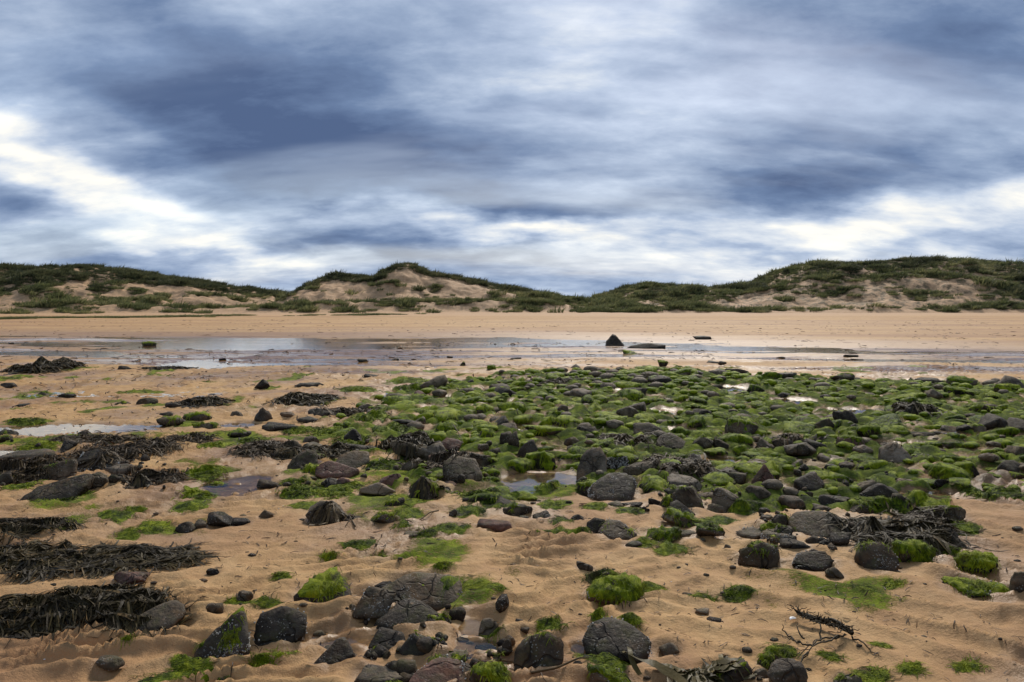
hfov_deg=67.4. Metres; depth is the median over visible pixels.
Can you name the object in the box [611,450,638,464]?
algae covered stone
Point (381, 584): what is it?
rock
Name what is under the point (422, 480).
draped weed
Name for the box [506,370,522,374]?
algae covered stone
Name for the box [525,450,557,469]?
rock
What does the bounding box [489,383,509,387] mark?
rock
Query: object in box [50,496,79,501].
algae patch
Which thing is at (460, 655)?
rock
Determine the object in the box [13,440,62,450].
algae patch
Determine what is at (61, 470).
rock
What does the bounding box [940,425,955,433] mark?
rock
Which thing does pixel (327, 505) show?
draped weed
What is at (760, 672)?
rock
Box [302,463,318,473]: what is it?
rock
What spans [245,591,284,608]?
algae patch
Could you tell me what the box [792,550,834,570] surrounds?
rock
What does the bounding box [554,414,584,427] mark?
rock
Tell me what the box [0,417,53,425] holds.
algae patch
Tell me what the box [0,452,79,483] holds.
kelp mat
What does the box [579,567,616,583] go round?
algae patch
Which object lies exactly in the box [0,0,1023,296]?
sky
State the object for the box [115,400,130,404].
rock
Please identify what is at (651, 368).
algae covered stone
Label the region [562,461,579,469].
algae covered stone
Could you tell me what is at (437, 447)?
rock
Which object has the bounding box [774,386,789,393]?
algae covered stone
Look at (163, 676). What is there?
algae patch
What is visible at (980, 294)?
marram clump
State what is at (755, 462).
rock
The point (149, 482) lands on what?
rock
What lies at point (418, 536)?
algae patch
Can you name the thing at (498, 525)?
rock
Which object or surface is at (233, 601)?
algae patch
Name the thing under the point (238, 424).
water
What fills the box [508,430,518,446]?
rock
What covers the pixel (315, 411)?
rock
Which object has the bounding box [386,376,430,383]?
algae patch
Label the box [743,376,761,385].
algae covered stone
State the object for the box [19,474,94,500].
rock
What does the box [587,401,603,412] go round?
algae covered stone
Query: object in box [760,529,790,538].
rock
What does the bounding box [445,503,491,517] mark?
algae patch
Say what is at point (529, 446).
rock
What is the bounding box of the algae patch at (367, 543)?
[337,538,380,548]
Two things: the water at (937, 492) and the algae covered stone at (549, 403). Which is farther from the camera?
the algae covered stone at (549, 403)
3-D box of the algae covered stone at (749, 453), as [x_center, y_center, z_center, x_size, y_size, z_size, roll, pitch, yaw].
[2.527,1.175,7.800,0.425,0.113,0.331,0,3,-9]
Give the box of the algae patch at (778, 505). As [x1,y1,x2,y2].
[766,497,806,510]
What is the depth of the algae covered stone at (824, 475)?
6.74 m
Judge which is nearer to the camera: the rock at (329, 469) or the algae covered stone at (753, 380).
the rock at (329, 469)
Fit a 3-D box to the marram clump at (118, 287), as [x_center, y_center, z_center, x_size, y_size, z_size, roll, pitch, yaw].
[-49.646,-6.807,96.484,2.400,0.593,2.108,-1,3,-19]
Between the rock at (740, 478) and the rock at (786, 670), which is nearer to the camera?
the rock at (786, 670)
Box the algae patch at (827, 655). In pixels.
[810,648,852,664]
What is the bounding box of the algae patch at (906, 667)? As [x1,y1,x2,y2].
[891,658,932,679]
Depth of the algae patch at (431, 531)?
5.09 m
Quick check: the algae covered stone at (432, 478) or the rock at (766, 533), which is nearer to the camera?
the rock at (766, 533)
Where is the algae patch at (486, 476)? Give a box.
[480,470,496,482]
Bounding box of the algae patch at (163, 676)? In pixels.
[126,665,213,681]
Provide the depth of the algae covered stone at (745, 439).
8.26 m
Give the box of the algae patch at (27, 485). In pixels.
[0,480,44,490]
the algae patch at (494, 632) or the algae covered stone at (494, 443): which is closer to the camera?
the algae patch at (494, 632)
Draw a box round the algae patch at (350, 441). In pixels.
[328,432,376,444]
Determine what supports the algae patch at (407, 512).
on the beach
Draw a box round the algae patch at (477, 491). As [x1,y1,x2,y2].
[448,487,509,504]
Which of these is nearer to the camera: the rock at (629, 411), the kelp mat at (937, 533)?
the kelp mat at (937, 533)
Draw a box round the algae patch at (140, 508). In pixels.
[123,505,147,513]
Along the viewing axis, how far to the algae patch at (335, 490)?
6.25 m
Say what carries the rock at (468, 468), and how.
on the beach
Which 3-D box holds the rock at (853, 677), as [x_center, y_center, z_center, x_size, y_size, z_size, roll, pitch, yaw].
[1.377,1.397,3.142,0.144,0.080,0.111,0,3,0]
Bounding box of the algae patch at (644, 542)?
[627,536,661,550]
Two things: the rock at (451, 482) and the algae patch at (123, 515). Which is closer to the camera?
the algae patch at (123, 515)
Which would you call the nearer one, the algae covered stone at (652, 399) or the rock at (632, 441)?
the rock at (632, 441)
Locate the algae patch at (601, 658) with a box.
[566,652,629,667]
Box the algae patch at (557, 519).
[546,515,573,525]
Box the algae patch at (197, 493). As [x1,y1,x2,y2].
[170,488,220,501]
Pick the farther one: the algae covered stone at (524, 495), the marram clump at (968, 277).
the marram clump at (968, 277)
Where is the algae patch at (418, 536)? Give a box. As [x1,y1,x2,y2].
[408,530,436,537]
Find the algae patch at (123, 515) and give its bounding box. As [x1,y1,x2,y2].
[95,506,137,522]
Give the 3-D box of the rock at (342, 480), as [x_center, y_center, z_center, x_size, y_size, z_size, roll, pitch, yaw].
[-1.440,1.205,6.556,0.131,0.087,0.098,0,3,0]
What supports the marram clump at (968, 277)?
on the dune at (966, 288)
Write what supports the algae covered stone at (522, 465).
on the beach
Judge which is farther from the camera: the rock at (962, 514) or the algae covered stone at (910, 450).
the algae covered stone at (910, 450)
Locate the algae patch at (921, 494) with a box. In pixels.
[906,488,949,507]
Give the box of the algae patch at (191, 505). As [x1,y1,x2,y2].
[165,498,211,512]
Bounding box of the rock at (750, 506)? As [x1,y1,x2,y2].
[729,497,771,515]
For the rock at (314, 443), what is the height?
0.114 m
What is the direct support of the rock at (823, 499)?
on the beach
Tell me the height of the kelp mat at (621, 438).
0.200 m
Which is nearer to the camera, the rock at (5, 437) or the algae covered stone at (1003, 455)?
the algae covered stone at (1003, 455)
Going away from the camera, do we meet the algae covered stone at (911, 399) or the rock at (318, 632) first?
the rock at (318, 632)
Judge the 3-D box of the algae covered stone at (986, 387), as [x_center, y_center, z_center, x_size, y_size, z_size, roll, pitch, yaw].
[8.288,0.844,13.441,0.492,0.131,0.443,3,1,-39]
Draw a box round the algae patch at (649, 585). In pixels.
[641,580,669,591]
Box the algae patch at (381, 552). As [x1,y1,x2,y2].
[368,550,389,556]
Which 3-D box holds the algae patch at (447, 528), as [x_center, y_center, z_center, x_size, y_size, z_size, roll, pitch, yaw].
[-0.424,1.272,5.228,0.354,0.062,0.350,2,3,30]
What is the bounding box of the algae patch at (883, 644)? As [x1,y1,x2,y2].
[867,640,893,648]
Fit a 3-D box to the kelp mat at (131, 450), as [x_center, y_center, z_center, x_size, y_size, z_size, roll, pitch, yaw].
[-3.847,1.093,7.843,1.230,0.239,1.292,-2,4,-38]
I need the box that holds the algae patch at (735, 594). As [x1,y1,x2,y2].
[719,582,758,603]
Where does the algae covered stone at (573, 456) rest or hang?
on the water
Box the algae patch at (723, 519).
[699,514,737,524]
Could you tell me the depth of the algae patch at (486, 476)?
6.76 m
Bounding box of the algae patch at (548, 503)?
[536,497,572,509]
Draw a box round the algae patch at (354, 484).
[342,478,367,490]
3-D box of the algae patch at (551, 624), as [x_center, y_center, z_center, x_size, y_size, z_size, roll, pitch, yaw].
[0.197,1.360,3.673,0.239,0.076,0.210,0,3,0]
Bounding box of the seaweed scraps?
[0,319,1023,681]
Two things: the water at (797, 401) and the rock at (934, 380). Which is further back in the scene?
the rock at (934, 380)
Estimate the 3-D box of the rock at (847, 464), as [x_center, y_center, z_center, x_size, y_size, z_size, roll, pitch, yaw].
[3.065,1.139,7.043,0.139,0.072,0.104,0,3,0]
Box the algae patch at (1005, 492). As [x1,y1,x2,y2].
[960,486,1023,501]
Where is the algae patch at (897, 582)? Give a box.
[879,576,910,589]
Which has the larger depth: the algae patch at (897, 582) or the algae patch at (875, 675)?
the algae patch at (897, 582)
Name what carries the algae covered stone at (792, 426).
on the beach
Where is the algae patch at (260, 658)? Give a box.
[238,652,277,667]
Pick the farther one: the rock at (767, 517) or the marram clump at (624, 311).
the marram clump at (624, 311)
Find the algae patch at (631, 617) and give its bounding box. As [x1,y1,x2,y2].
[616,612,646,629]
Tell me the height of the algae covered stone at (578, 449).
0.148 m
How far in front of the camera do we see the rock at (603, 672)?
3.14 m
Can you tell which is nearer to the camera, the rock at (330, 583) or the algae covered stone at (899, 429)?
the rock at (330, 583)
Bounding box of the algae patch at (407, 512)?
[394,506,429,518]
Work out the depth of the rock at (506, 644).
3.46 m
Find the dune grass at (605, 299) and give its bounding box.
[0,254,1023,318]
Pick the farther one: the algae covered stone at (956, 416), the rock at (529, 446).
the algae covered stone at (956, 416)
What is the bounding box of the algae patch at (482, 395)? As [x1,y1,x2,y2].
[446,392,507,403]
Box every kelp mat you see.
[0,356,86,375]
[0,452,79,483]
[0,515,93,544]
[0,537,223,585]
[0,575,200,648]
[42,432,149,447]
[67,436,188,469]
[114,465,192,487]
[137,365,198,369]
[161,396,237,408]
[162,431,222,444]
[220,438,301,461]
[263,391,345,406]
[272,440,361,461]
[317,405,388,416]
[364,429,443,452]
[399,447,483,475]
[529,375,584,383]
[586,432,661,446]
[635,449,740,483]
[757,433,831,446]
[818,510,993,556]
[872,401,942,418]
[881,496,967,522]
[896,441,929,457]
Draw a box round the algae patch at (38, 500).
[28,498,51,502]
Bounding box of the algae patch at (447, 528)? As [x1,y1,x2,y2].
[426,522,471,534]
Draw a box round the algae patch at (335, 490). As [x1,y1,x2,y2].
[312,484,354,498]
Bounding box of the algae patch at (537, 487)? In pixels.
[530,482,556,493]
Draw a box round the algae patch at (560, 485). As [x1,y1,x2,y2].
[545,480,576,489]
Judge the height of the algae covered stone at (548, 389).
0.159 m
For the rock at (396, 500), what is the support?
on the beach
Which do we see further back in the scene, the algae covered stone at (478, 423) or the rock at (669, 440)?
the algae covered stone at (478, 423)
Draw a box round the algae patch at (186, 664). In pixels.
[167,653,216,672]
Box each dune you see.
[0,268,282,315]
[283,264,585,315]
[586,261,1023,315]
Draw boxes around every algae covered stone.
[332,426,355,434]
[370,425,391,432]
[379,394,411,404]
[393,400,416,405]
[405,408,434,413]
[411,476,436,485]
[414,411,433,420]
[428,432,450,441]
[428,469,443,480]
[433,406,464,422]
[446,396,454,404]
[455,396,481,403]
[457,437,470,444]
[462,485,519,503]
[472,421,490,426]
[482,466,501,476]
[483,476,500,481]
[485,451,496,457]
[488,457,498,462]
[492,396,504,401]
[492,441,499,446]
[496,379,513,383]
[497,401,528,413]
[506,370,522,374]
[506,456,537,472]
[510,387,526,390]
[511,414,534,424]
[513,380,532,385]
[517,490,538,500]
[520,399,532,402]
[520,424,564,436]
[525,368,544,373]
[527,390,544,393]
[529,406,543,409]
[538,445,556,451]
[539,386,554,391]
[540,401,554,406]
[542,368,557,372]
[545,372,560,378]
[551,410,564,415]
[553,400,576,406]
[557,453,582,461]
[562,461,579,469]
[567,445,587,453]
[581,394,593,403]
[582,415,627,419]
[583,416,593,422]
[585,438,600,442]
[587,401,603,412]
[590,390,604,395]
[590,437,616,447]
[591,394,609,402]
[593,411,618,416]
[605,443,636,456]
[607,469,615,472]
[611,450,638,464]
[615,380,642,388]
[619,388,645,401]
[631,432,643,437]
[633,365,661,369]
[634,412,656,422]
[636,474,668,493]
[637,451,650,458]
[638,396,658,404]
[641,366,657,371]
[655,458,680,470]
[657,371,678,375]
[662,367,679,370]
[671,426,690,435]
[671,451,688,458]
[672,395,689,401]
[686,415,707,429]
[687,377,706,382]
[688,396,707,403]
[690,403,701,407]
[694,429,720,438]
[698,414,715,419]
[700,471,734,485]
[703,447,724,456]
[709,374,720,379]
[710,411,734,418]
[710,460,734,464]
[714,463,735,469]
[716,433,739,442]
[723,481,742,492]
[732,444,747,456]
[733,461,781,477]
[738,434,755,445]
[740,451,772,457]
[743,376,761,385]
[746,384,764,391]
[749,394,764,400]
[750,400,766,408]
[753,455,791,463]
[756,405,769,412]
[758,419,772,426]
[761,371,782,378]
[761,458,782,478]
[763,437,772,443]
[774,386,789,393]
[779,420,817,433]
[784,414,796,417]
[790,388,808,392]
[790,415,812,421]
[803,470,852,484]
[812,385,837,390]
[824,396,839,403]
[824,484,832,488]
[827,458,843,465]
[831,419,842,426]
[836,425,859,434]
[836,441,856,449]
[847,496,882,508]
[854,378,875,381]
[854,459,891,469]
[865,476,880,483]
[867,413,906,433]
[883,405,894,410]
[884,425,911,435]
[888,471,897,476]
[890,392,918,400]
[896,383,916,389]
[900,440,922,455]
[901,396,918,402]
[903,447,916,453]
[915,424,947,429]
[917,478,937,488]
[920,381,932,386]
[923,440,941,446]
[927,462,973,482]
[928,455,941,462]
[935,420,948,424]
[938,455,964,462]
[941,385,974,395]
[941,441,966,448]
[944,411,956,415]
[944,414,966,419]
[947,421,965,426]
[948,477,972,487]
[949,405,967,410]
[952,461,978,476]
[954,419,973,423]
[959,393,970,400]
[964,403,1001,411]
[964,455,978,460]
[968,389,982,394]
[968,414,982,421]
[976,386,993,389]
[980,482,995,487]
[981,449,995,453]
[982,467,996,470]
[984,390,1002,398]
[984,439,1014,448]
[987,426,1023,436]
[987,472,1002,477]
[992,383,1020,391]
[996,404,1009,410]
[996,451,1007,459]
[1008,484,1020,489]
[1009,471,1023,478]
[1010,411,1023,415]
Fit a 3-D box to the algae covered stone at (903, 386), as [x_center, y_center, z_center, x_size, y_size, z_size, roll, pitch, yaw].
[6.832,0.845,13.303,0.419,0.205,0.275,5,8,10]
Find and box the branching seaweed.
[778,604,880,661]
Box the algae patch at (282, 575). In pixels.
[267,571,297,580]
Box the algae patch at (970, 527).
[944,520,982,536]
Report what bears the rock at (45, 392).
on the beach
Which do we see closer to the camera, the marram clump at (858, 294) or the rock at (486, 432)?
the rock at (486, 432)
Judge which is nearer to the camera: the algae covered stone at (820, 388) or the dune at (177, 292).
the algae covered stone at (820, 388)
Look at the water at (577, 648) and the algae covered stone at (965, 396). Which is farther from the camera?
the algae covered stone at (965, 396)
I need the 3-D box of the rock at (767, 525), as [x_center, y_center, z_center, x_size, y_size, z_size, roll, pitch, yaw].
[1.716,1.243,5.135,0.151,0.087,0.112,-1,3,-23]
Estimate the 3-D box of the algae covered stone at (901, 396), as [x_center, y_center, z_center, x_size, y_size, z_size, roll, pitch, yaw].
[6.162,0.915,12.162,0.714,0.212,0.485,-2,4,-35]
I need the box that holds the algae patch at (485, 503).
[477,500,517,510]
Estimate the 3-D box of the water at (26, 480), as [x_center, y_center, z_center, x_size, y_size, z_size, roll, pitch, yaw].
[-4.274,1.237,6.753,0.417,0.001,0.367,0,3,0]
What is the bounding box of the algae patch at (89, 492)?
[79,490,98,495]
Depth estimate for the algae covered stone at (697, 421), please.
9.41 m
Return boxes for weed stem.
[531,657,588,673]
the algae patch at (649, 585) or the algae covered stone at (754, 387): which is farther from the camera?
the algae covered stone at (754, 387)
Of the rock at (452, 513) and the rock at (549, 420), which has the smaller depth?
the rock at (452, 513)
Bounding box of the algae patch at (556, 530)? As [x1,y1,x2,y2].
[529,525,566,533]
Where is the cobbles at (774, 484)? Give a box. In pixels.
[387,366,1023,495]
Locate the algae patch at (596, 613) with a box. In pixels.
[586,607,608,620]
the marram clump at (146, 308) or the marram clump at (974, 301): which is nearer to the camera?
the marram clump at (146, 308)
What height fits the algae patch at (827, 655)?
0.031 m
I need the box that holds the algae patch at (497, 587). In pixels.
[486,581,512,591]
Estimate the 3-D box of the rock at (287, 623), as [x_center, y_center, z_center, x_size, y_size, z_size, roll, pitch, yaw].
[-1.076,1.352,3.587,0.262,0.193,0.200,0,3,0]
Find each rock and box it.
[0,382,17,387]
[0,428,17,434]
[0,434,13,441]
[0,449,55,459]
[0,461,25,471]
[0,471,13,483]
[12,403,29,407]
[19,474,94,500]
[37,390,51,394]
[42,458,77,480]
[57,392,75,397]
[60,439,78,450]
[77,449,121,471]
[78,429,91,433]
[92,472,108,488]
[95,655,124,670]
[105,463,136,474]
[114,571,149,584]
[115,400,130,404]
[118,366,131,369]
[134,474,151,487]
[135,600,185,632]
[136,397,158,404]
[140,341,156,345]
[156,414,185,425]
[159,412,172,415]
[165,402,180,407]
[175,521,196,532]
[182,411,212,420]
[192,421,220,428]
[192,604,250,658]
[194,519,206,527]
[206,568,218,574]
[206,603,223,613]
[207,511,232,526]
[210,481,227,485]
[217,675,230,679]
[227,427,250,437]
[230,411,242,415]
[231,517,250,525]
[236,590,253,601]
[253,606,307,645]
[254,379,269,388]
[254,407,272,421]
[257,479,278,488]
[258,510,272,517]
[262,422,297,430]
[270,450,296,458]
[278,441,301,448]
[280,412,294,417]
[287,449,317,468]
[293,566,352,602]
[295,382,323,386]
[296,416,318,422]
[302,441,321,449]
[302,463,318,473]
[303,436,319,442]
[305,500,343,524]
[308,408,331,415]
[313,630,324,636]
[314,637,354,663]
[315,461,359,478]
[324,477,336,486]
[336,450,369,467]
[336,477,349,483]
[339,421,351,427]
[341,515,359,520]
[344,429,361,440]
[345,444,371,450]
[352,586,395,619]
[354,664,401,681]
[357,359,368,361]
[358,404,372,408]
[359,482,394,495]
[364,374,376,377]
[368,627,405,649]
[371,510,399,523]
[375,581,390,587]
[375,598,441,629]
[379,473,400,485]
[382,572,470,610]
[384,494,404,506]
[391,440,424,457]
[393,419,416,422]
[399,633,425,655]
[401,461,421,470]
[404,531,418,536]
[409,475,440,499]
[409,654,466,681]
[414,630,425,637]
[415,416,425,423]
[420,375,447,388]
[420,442,446,460]
[427,649,468,661]
[428,450,455,462]
[428,611,451,623]
[436,420,459,431]
[442,437,461,449]
[442,456,482,481]
[445,480,456,485]
[449,509,456,516]
[456,634,468,640]
[458,452,491,466]
[467,659,511,681]
[474,403,494,413]
[477,519,511,531]
[478,444,488,451]
[478,618,497,634]
[479,428,495,437]
[485,649,503,661]
[487,365,495,369]
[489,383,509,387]
[494,387,515,396]
[494,496,512,504]
[496,416,508,424]
[499,431,511,443]
[501,423,518,429]
[501,639,511,655]
[503,508,510,515]
[507,500,532,515]
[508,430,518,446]
[514,629,563,670]
[517,439,537,457]
[520,627,528,633]
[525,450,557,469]
[532,510,550,518]
[538,415,554,425]
[545,371,568,376]
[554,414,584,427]
[557,405,568,411]
[564,437,578,445]
[567,443,576,450]
[569,388,591,396]
[571,514,583,519]
[575,477,596,496]
[576,426,598,431]
[576,445,606,479]
[576,476,586,487]
[576,561,592,570]
[578,616,651,662]
[580,571,648,607]
[583,661,630,681]
[587,472,637,500]
[587,517,604,533]
[590,377,601,380]
[598,518,638,539]
[605,334,623,345]
[606,453,628,468]
[608,501,623,506]
[616,406,638,416]
[619,367,646,373]
[621,349,636,353]
[622,502,642,506]
[623,388,646,394]
[623,466,641,475]
[624,439,635,446]
[625,541,642,546]
[628,343,665,347]
[628,461,657,472]
[631,402,645,411]
[633,422,661,434]
[643,524,684,541]
[648,375,671,382]
[648,498,659,504]
[656,432,685,448]
[657,359,668,366]
[659,493,672,507]
[659,506,702,528]
[659,642,678,655]
[664,465,678,473]
[664,484,688,494]
[667,473,702,490]
[670,485,705,507]
[670,500,695,514]
[672,369,693,374]
[681,530,695,536]
[690,521,724,535]
[692,434,713,448]
[693,336,711,339]
[693,409,711,413]
[695,608,708,614]
[698,492,712,498]
[707,504,727,512]
[707,616,721,621]
[710,658,752,681]
[711,487,738,507]
[713,439,728,448]
[723,415,760,434]
[723,471,746,484]
[725,368,748,373]
[729,497,771,515]
[735,524,761,538]
[736,460,763,464]
[738,539,782,568]
[745,485,770,498]
[751,436,762,442]
[751,464,774,483]
[753,668,767,678]
[755,437,773,448]
[755,643,785,668]
[758,520,776,531]
[760,514,772,519]
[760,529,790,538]
[767,658,807,681]
[771,438,791,447]
[771,512,788,524]
[774,522,796,534]
[777,392,789,397]
[778,495,805,508]
[778,538,810,548]
[781,372,796,377]
[784,442,815,456]
[788,510,850,537]
[792,459,802,466]
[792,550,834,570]
[794,471,824,490]
[798,464,808,470]
[804,438,827,448]
[812,503,829,510]
[814,418,834,428]
[817,452,838,462]
[818,494,848,504]
[825,567,843,578]
[827,386,845,391]
[829,531,851,545]
[831,372,854,379]
[832,410,857,423]
[833,672,865,681]
[836,434,865,445]
[838,461,854,468]
[843,354,857,356]
[844,452,875,463]
[850,498,875,513]
[852,445,872,452]
[853,539,899,571]
[854,422,881,437]
[857,479,874,491]
[859,483,897,497]
[878,442,910,462]
[888,538,938,562]
[896,478,912,481]
[904,404,923,414]
[910,431,935,435]
[915,377,943,383]
[917,504,970,520]
[925,389,943,398]
[934,479,948,486]
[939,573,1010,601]
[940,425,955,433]
[943,375,977,385]
[952,549,1000,577]
[956,424,972,430]
[971,422,986,431]
[978,413,1007,429]
[993,375,1023,387]
[997,460,1020,472]
[1004,445,1023,454]
[1007,417,1023,431]
[1009,571,1023,592]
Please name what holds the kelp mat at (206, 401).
on the beach
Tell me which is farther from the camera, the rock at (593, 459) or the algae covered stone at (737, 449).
the algae covered stone at (737, 449)
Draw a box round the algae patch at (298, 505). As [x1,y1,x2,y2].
[283,500,318,508]
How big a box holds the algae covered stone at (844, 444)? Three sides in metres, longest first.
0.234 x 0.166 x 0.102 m
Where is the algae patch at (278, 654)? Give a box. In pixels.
[251,643,301,664]
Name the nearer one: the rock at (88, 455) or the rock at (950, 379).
the rock at (88, 455)
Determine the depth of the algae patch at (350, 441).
8.46 m
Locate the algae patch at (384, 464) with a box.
[361,457,408,472]
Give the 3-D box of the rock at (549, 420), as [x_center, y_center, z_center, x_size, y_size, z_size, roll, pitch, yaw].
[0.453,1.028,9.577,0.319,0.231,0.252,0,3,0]
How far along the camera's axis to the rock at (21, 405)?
11.46 m
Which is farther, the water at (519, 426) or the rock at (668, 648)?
the water at (519, 426)
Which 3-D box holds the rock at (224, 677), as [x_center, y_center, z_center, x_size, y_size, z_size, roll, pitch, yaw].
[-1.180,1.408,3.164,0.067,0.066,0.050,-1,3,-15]
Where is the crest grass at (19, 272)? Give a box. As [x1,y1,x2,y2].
[0,253,1023,295]
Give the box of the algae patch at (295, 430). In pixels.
[277,425,325,435]
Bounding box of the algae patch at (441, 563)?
[431,561,456,572]
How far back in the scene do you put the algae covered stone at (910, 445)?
7.97 m
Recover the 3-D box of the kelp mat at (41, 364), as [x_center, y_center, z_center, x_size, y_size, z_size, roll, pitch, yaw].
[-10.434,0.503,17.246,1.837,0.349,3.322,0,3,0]
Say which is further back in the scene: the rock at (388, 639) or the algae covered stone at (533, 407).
the algae covered stone at (533, 407)
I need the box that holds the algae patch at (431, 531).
[411,524,441,537]
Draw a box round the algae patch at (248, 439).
[236,437,269,443]
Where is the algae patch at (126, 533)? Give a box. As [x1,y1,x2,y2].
[108,526,144,539]
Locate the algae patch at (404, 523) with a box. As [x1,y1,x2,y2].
[388,517,412,532]
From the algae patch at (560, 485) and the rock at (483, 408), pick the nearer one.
the algae patch at (560, 485)
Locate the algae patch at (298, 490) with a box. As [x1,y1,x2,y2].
[272,479,324,499]
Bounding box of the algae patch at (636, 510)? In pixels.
[612,505,645,514]
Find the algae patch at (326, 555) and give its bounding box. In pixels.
[316,549,341,561]
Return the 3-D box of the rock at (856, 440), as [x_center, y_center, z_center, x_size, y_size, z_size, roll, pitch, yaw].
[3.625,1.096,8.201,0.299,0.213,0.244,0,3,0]
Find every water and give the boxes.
[0,336,1023,396]
[0,423,165,435]
[0,449,30,455]
[6,478,51,484]
[198,475,273,496]
[219,423,257,426]
[311,632,374,655]
[454,619,498,661]
[498,470,576,485]
[501,660,513,663]
[507,485,536,493]
[516,423,534,429]
[571,644,585,653]
[703,455,736,461]
[779,398,808,403]
[814,408,874,413]
[898,490,954,495]
[938,430,971,435]
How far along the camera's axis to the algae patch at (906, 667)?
3.24 m
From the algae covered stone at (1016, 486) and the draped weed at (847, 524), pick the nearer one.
the draped weed at (847, 524)
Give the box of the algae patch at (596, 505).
[580,501,609,509]
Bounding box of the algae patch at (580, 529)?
[562,526,591,533]
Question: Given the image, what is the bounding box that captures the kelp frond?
[622,647,687,681]
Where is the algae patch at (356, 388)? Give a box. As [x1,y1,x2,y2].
[334,385,377,392]
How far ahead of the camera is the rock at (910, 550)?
4.55 m
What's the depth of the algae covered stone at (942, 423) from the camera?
9.80 m
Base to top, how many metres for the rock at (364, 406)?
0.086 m
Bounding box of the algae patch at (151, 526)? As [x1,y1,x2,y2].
[130,519,178,537]
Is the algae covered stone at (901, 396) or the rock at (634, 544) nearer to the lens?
the rock at (634, 544)
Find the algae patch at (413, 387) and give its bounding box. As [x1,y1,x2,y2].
[392,383,421,391]
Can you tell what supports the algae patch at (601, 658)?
on the beach
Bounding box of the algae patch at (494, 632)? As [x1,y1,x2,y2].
[482,624,505,641]
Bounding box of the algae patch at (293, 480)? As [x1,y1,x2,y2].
[278,474,309,486]
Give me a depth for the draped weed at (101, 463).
7.14 m
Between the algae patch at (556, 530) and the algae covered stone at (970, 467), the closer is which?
the algae patch at (556, 530)
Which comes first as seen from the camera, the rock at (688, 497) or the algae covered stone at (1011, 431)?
the rock at (688, 497)
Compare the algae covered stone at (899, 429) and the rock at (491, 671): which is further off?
the algae covered stone at (899, 429)
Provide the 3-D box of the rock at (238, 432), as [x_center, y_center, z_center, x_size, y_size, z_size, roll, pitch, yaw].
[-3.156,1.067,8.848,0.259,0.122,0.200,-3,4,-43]
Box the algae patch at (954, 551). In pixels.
[939,546,962,556]
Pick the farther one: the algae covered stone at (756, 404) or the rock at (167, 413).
the algae covered stone at (756, 404)
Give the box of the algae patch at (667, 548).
[647,540,698,556]
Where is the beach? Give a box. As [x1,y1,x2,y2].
[0,315,1023,681]
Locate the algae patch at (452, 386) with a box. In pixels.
[429,383,468,389]
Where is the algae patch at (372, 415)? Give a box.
[350,409,392,423]
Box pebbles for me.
[45,375,1022,680]
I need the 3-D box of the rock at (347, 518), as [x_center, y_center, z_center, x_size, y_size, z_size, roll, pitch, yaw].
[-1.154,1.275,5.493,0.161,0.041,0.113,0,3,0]
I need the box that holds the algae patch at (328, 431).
[300,426,350,436]
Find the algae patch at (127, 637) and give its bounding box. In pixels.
[119,632,142,648]
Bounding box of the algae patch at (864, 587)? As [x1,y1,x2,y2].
[847,582,887,594]
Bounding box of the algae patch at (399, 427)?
[383,420,415,434]
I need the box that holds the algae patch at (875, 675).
[841,663,901,681]
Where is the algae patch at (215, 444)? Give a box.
[189,442,227,448]
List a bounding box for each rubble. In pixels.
[23,439,904,674]
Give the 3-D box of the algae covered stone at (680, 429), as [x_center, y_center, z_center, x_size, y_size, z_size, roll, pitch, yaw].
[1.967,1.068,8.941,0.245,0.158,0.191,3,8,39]
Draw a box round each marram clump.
[15,309,36,313]
[36,282,56,286]
[75,310,93,313]
[107,285,124,288]
[134,304,151,309]
[249,293,263,296]
[263,303,279,307]
[296,308,309,311]
[331,301,348,304]
[549,301,567,305]
[622,308,637,312]
[692,306,709,311]
[750,308,769,312]
[772,284,786,287]
[830,306,847,308]
[846,292,862,295]
[852,278,864,281]
[942,266,960,269]
[963,275,978,278]
[963,300,980,303]
[976,293,993,295]
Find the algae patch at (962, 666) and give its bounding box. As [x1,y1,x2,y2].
[946,654,995,674]
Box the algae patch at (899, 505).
[871,495,912,515]
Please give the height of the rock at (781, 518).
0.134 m
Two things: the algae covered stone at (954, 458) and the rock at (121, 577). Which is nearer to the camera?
the rock at (121, 577)
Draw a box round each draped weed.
[78,453,130,471]
[119,472,150,487]
[303,499,367,524]
[379,438,442,460]
[404,475,452,500]
[645,654,756,681]
[836,516,880,531]
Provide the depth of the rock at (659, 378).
14.03 m
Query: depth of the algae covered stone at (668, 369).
16.75 m
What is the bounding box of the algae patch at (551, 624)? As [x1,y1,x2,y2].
[535,614,578,633]
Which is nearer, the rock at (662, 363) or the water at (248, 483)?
the water at (248, 483)
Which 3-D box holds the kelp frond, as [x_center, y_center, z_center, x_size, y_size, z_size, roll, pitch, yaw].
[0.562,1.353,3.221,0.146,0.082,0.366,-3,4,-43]
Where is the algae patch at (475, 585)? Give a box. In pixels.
[462,577,490,590]
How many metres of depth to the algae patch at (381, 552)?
4.72 m
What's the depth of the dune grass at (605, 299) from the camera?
92.15 m
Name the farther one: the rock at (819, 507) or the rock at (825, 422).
the rock at (825, 422)
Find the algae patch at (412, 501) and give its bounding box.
[383,489,430,505]
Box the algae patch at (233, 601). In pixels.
[223,594,251,606]
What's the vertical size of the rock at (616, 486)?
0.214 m
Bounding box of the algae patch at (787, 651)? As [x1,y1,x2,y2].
[760,641,804,657]
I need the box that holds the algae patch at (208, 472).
[181,464,228,482]
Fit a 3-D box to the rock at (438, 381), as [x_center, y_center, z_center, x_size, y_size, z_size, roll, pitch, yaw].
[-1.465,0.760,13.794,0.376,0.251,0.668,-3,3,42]
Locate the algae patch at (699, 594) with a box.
[688,589,724,601]

